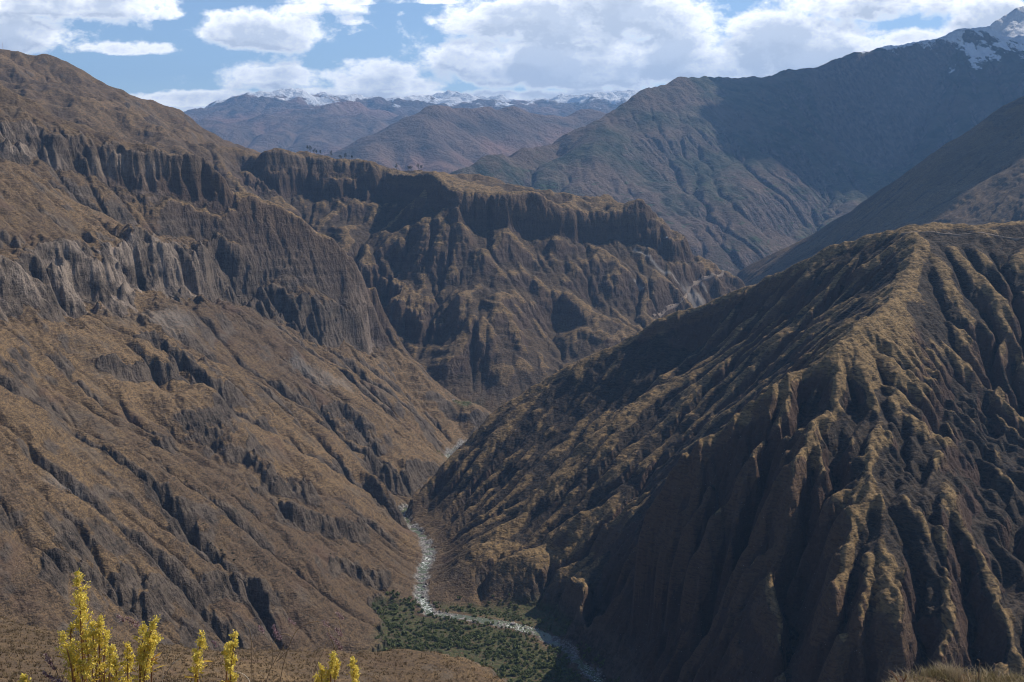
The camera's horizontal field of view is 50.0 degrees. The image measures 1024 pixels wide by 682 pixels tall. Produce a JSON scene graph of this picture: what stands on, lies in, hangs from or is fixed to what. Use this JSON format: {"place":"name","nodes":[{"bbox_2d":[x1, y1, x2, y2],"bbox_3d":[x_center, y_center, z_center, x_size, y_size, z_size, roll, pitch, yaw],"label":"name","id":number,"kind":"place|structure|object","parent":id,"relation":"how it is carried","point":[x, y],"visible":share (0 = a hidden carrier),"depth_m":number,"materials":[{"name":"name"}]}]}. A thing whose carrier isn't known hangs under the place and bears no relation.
{"place":"outdoors","nodes":[
{"label":"outdoors","id":0,"kind":"place"},
{"bbox_2d":[184,88,638,173],"bbox_3d":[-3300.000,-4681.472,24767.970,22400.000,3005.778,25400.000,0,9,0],"label":"snowy range","id":1,"kind":"structure","parent":0,"point":[448,131],"depth_m":20938.46,"materials":[{"name":"stone"}]},
{"bbox_2d":[401,442,602,681],"bbox_3d":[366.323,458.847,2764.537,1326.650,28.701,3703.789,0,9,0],"label":"river","id":2,"kind":"structure","parent":0,"point":[547,636],"depth_m":2161.78,"materials":[{"name":"liquid"}]},
{"bbox_2d":[0,615,1012,681],"bbox_3d":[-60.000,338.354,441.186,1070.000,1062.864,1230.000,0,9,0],"label":"hillside","id":3,"kind":"structure","parent":0,"point":[445,673],"depth_m":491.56,"materials":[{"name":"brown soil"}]},
{"bbox_2d":[17,673,31,681],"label":"yellow plume plant","id":4,"kind":"object","parent":3,"relation":"on","point":[24,678],"visible":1,"depth_m":4.23,"materials":[{"name":"yellow plant"}]},
{"bbox_2d":[44,653,58,678],"bbox_3d":[-1.785,1.910,4.370,0.066,1.419,0.030,3,10,18],"label":"bud sprig","id":5,"kind":"object","parent":3,"relation":"on","point":[49,661],"visible":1,"depth_m":4.26,"materials":[{"name":"plant"}]},
{"bbox_2d":[42,671,62,681],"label":"bud sprig","id":6,"kind":"object","parent":3,"relation":"on","point":[51,677],"visible":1,"depth_m":4.16,"materials":[{"name":"plant"}]},
{"bbox_2d":[54,568,118,681],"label":"yellow plume plant","id":7,"kind":"object","parent":3,"relation":"on","point":[72,657],"visible":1,"depth_m":4.24,"materials":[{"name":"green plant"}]},
{"bbox_2d":[116,614,147,681],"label":"bud sprig","id":8,"kind":"object","parent":3,"relation":"on","point":[130,620],"visible":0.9,"depth_m":4.55,"materials":[{"name":"brown plant"}]},
{"bbox_2d":[108,615,163,681],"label":"yellow plume plant","id":9,"kind":"object","parent":3,"relation":"on","point":[149,646],"visible":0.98,"depth_m":4.35,"materials":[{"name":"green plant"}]},
{"bbox_2d":[162,647,180,681],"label":"dry stalk","id":10,"kind":"object","parent":3,"relation":"on","point":[169,667],"visible":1,"depth_m":4.48,"materials":[{"name":"brown plant"}]},
{"bbox_2d":[182,629,211,681],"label":"yellow plume plant","id":11,"kind":"object","parent":3,"relation":"on","point":[198,660],"visible":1,"depth_m":4.47,"materials":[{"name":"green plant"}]},
{"bbox_2d":[220,629,239,681],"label":"yellow plume plant","id":12,"kind":"object","parent":3,"relation":"on","point":[231,659],"visible":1,"depth_m":4.47,"materials":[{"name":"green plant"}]},
{"bbox_2d":[211,625,264,681],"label":"bud sprig","id":13,"kind":"object","parent":3,"relation":"on","point":[259,628],"visible":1,"depth_m":4.88,"materials":[{"name":"plant"}]},
{"bbox_2d":[266,641,288,681],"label":"dry stalk","id":14,"kind":"object","parent":3,"relation":"on","point":[275,659],"visible":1,"depth_m":4.79,"materials":[{"name":"brown plant"}]},
{"bbox_2d":[271,618,317,681],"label":"bud sprig","id":15,"kind":"object","parent":3,"relation":"on","point":[275,632],"visible":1,"depth_m":4.88,"materials":[{"name":"brown plant"}]},
{"bbox_2d":[310,642,326,680],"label":"dry stalk","id":16,"kind":"object","parent":3,"relation":"on","point":[316,664],"visible":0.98,"depth_m":5.01,"materials":[{"name":"brown plant"}]},
{"bbox_2d":[312,650,340,681],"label":"yellow plume plant","id":17,"kind":"object","parent":3,"relation":"on","point":[332,673],"visible":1,"depth_m":4.93,"materials":[{"name":"yellow plant"}]},
{"bbox_2d":[321,611,343,676],"bbox_3d":[-0.860,2.047,5.205,0.167,1.629,0.041,0,9,0],"label":"bud sprig","id":18,"kind":"object","parent":3,"relation":"on","point":[339,634],"visible":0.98,"depth_m":5.09,"materials":[{"name":"brown plant"}]},
{"bbox_2d":[347,656,360,681],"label":"yellow plume plant","id":19,"kind":"object","parent":3,"relation":"on","point":[355,675],"visible":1,"depth_m":4.89,"materials":[{"name":"yellow plant"}]},
{"bbox_2d":[891,671,906,681],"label":"dry stalk","id":20,"kind":"object","parent":3,"relation":"on","point":[900,678],"visible":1,"depth_m":8.75,"materials":[{"name":"brown plant"}]},
{"bbox_2d":[0,49,1023,681],"bbox_3d":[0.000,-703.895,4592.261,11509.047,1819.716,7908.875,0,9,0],"label":"canyon","id":21,"kind":"structure","parent":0,"point":[800,461],"depth_m":2351.12,"materials":[{"name":"brown stone"}]},
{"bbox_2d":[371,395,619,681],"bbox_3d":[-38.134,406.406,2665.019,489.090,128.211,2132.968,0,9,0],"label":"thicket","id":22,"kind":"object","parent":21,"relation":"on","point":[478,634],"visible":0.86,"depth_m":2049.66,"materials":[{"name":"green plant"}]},
{"bbox_2d":[399,440,605,679],"bbox_3d":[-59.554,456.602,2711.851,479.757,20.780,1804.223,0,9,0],"label":"river stones","id":23,"kind":"object","parent":21,"relation":"on","point":[462,615],"visible":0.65,"depth_m":2219.94,"materials":[{"name":"grey stone"}]},
{"bbox_2d":[0,0,1023,111],"label":"sky","id":24,"kind":"structure","parent":0,"point":[184,55],"materials":[{"name":"blue"}]},
{"bbox_2d":[652,270,723,316],"bbox_3d":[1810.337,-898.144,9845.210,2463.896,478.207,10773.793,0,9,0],"label":"dirt road","id":25,"kind":"structure","parent":0,"point":[695,283],"depth_m":4721.77,"materials":[{"name":"grey soil"}]},
{"bbox_2d":[450,6,1023,275],"bbox_3d":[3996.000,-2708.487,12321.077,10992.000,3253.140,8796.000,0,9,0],"label":"mountain","id":26,"kind":"structure","parent":0,"point":[733,176],"depth_m":11165.07,"materials":[{"name":"stone"}]},
{"bbox_2d":[885,656,1023,681],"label":"bank grass","id":27,"kind":"structure","parent":0,"point":[951,673],"depth_m":9.83,"materials":[{"name":"plant"}]},
{"bbox_2d":[901,231,1022,240],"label":"track","id":28,"kind":"structure","parent":0,"point":[1016,239],"depth_m":2395.47,"materials":[{"name":"brown soil"}]}
]}

